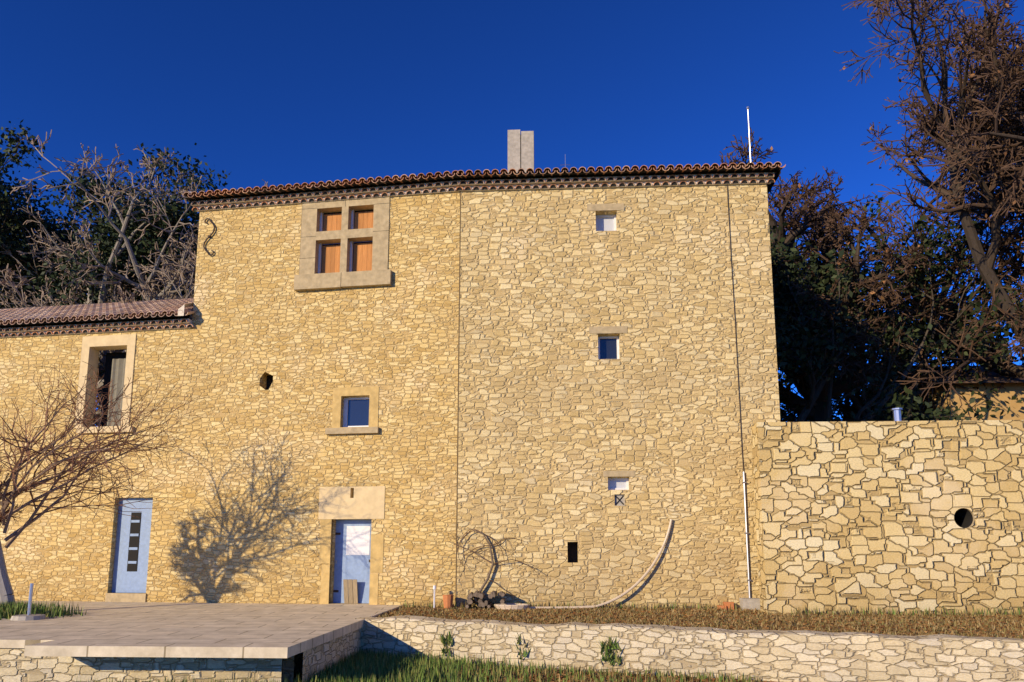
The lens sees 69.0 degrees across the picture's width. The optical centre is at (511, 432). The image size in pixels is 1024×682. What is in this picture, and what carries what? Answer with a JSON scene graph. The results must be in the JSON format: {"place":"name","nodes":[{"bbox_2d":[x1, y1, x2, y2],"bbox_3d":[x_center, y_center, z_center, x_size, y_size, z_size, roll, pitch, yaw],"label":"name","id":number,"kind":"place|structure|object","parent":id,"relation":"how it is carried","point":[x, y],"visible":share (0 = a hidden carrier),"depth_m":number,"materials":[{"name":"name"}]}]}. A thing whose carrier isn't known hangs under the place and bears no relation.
{"place":"outdoors","nodes":[
{"label":"outdoors","id":0,"kind":"place"},
{"bbox_2d":[0,601,1023,681],"bbox_3d":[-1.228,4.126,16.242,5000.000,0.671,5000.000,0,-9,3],"label":"ground","id":1,"kind":"structure","parent":0,"point":[186,630],"depth_m":11.70,"materials":[{"name":"grey stone"}]},
{"bbox_2d":[0,209,80,308],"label":"tree","id":2,"kind":"object","parent":1,"relation":"on","point":[8,299],"visible":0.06,"depth_m":36.41,"materials":[{"name":"green plant"}]},
{"bbox_2d":[0,599,86,619],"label":"grass tuft","id":3,"kind":"object","parent":1,"relation":"on","point":[9,610],"visible":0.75,"depth_m":13.65,"materials":[{"name":"green plant"}]},
{"bbox_2d":[0,119,109,308],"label":"tree","id":4,"kind":"object","parent":1,"relation":"on","point":[6,230],"visible":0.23,"depth_m":31.99,"materials":[{"name":"green plant"}]},
{"bbox_2d":[0,169,179,423],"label":"tree","id":5,"kind":"object","parent":1,"relation":"on","point":[17,255],"visible":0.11,"depth_m":32.55,"materials":[{"name":"green plant"}]},
{"bbox_2d":[0,144,195,426],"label":"tree","id":6,"kind":"object","parent":1,"relation":"on","point":[116,250],"visible":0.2,"depth_m":28.61,"materials":[{"name":"grey plant"}]},
{"bbox_2d":[0,361,206,604],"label":"almond","id":7,"kind":"object","parent":1,"relation":"on","point":[6,592],"visible":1,"depth_m":14.50,"materials":[{"name":"brown plant"}]},
{"bbox_2d":[23,143,230,305],"bbox_3d":[-15.274,-3.369,31.461,9.472,19.028,12.109,0,-9,3],"label":"bare tree","id":8,"kind":"object","parent":1,"relation":"on","point":[174,211],"visible":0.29,"depth_m":29.08,"materials":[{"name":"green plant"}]},
{"bbox_2d":[0,130,267,426],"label":"bare tree","id":9,"kind":"object","parent":1,"relation":"on","point":[179,274],"visible":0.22,"depth_m":25.82,"materials":[{"name":"grey plant"}]},
{"bbox_2d":[0,648,293,681],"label":"terrace retaining wall","id":10,"kind":"structure","parent":1,"relation":"on","point":[16,665],"depth_m":10.01,"materials":[{"name":"beige stone"}]},
{"bbox_2d":[281,628,360,681],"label":"terrace side wall","id":11,"kind":"structure","parent":1,"relation":"on","point":[306,662],"depth_m":11.07,"materials":[{"name":"grey stone"}]},
{"bbox_2d":[73,648,613,681],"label":"grass","id":12,"kind":"structure","parent":1,"relation":"on","point":[346,670],"depth_m":10.97,"materials":[{"name":"green plant"}]},
{"bbox_2d":[0,184,779,608],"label":"building walls","id":13,"kind":"structure","parent":1,"relation":"on","point":[510,404],"depth_m":17.25,"materials":[{"name":"stone"}]},
{"bbox_2d":[0,161,785,337],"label":"roofs","id":14,"kind":"structure","parent":13,"relation":"on","point":[168,314],"depth_m":18.08,"materials":[{"name":"tile"}]},
{"bbox_2d":[89,652,760,681],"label":"dry grass","id":15,"kind":"structure","parent":1,"relation":"on","point":[645,675],"depth_m":10.92,"materials":[{"name":"green plant"}]},
{"bbox_2d":[10,106,902,620],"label":"house fittings","id":16,"kind":"object","parent":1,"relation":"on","point":[344,242],"visible":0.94,"depth_m":17.75,"materials":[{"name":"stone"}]},
{"bbox_2d":[437,631,623,665],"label":"weeds","id":17,"kind":"object","parent":1,"relation":"on","point":[615,645],"visible":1,"depth_m":11.58,"materials":[{"name":"green plant"}]},
{"bbox_2d":[413,665,776,681],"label":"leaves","id":18,"kind":"object","parent":1,"relation":"on","point":[607,678],"visible":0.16,"depth_m":10.89,"materials":[{"name":"green plant"}]},
{"bbox_2d":[354,615,1023,681],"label":"retaining wall","id":19,"kind":"structure","parent":1,"relation":"on","point":[793,655],"depth_m":11.09,"materials":[{"name":"beige stone"}]},
{"bbox_2d":[378,605,1023,638],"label":"grass strip","id":20,"kind":"object","parent":1,"relation":"on","point":[747,617],"depth_m":13.40,"materials":[{"name":"plant"}]},
{"bbox_2d":[379,606,1023,638],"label":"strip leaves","id":21,"kind":"object","parent":1,"relation":"on","point":[803,627],"visible":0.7,"depth_m":13.37,"materials":[{"name":"brown plant"}]},
{"bbox_2d":[401,600,1023,615],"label":"dry grass","id":22,"kind":"structure","parent":1,"relation":"on","point":[814,610],"depth_m":14.59,"materials":[{"name":"brown plant"}]},
{"bbox_2d":[719,128,1023,421],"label":"oak","id":23,"kind":"object","parent":1,"relation":"on","point":[818,412],"visible":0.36,"depth_m":25.18,"materials":[{"name":"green plant"}]},
{"bbox_2d":[751,420,1023,614],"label":"garden wall","id":24,"kind":"structure","parent":1,"relation":"on","point":[886,515],"depth_m":14.90,"materials":[{"name":"stone"}]},
{"bbox_2d":[769,205,1009,421],"bbox_3d":[7.504,-1.060,25.398,16.592,12.602,10.380,-5,-10,30],"label":"tree","id":25,"kind":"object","parent":1,"relation":"on","point":[785,298],"visible":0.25,"depth_m":24.12,"materials":[{"name":"green plant"}]},
{"bbox_2d":[769,0,1023,420],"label":"oak","id":26,"kind":"object","parent":1,"relation":"on","point":[990,160],"visible":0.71,"depth_m":23.30,"materials":[{"name":"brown plant"}]},
{"bbox_2d":[775,183,1023,421],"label":"tree","id":27,"kind":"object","parent":1,"relation":"on","point":[789,414],"visible":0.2,"depth_m":25.66,"materials":[{"name":"green plant"}]},
{"bbox_2d":[854,338,1023,420],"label":"house","id":28,"kind":"structure","parent":1,"relation":"on","point":[1016,411],"depth_m":25.90,"materials":[{"name":"stone"}]},
{"bbox_2d":[0,0,1023,426],"label":"sky","id":29,"kind":"structure","parent":0,"point":[276,92],"materials":[{"name":"blue"}]},
{"bbox_2d":[778,372,797,410],"bbox_3d":[13.107,-3.611,41.103,5.486,22.494,5.626,8,-12,-43],"label":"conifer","id":30,"kind":"object","parent":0,"point":[784,384],"visible":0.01,"depth_m":39.73,"materials":[{"name":"green plant"}]}
]}

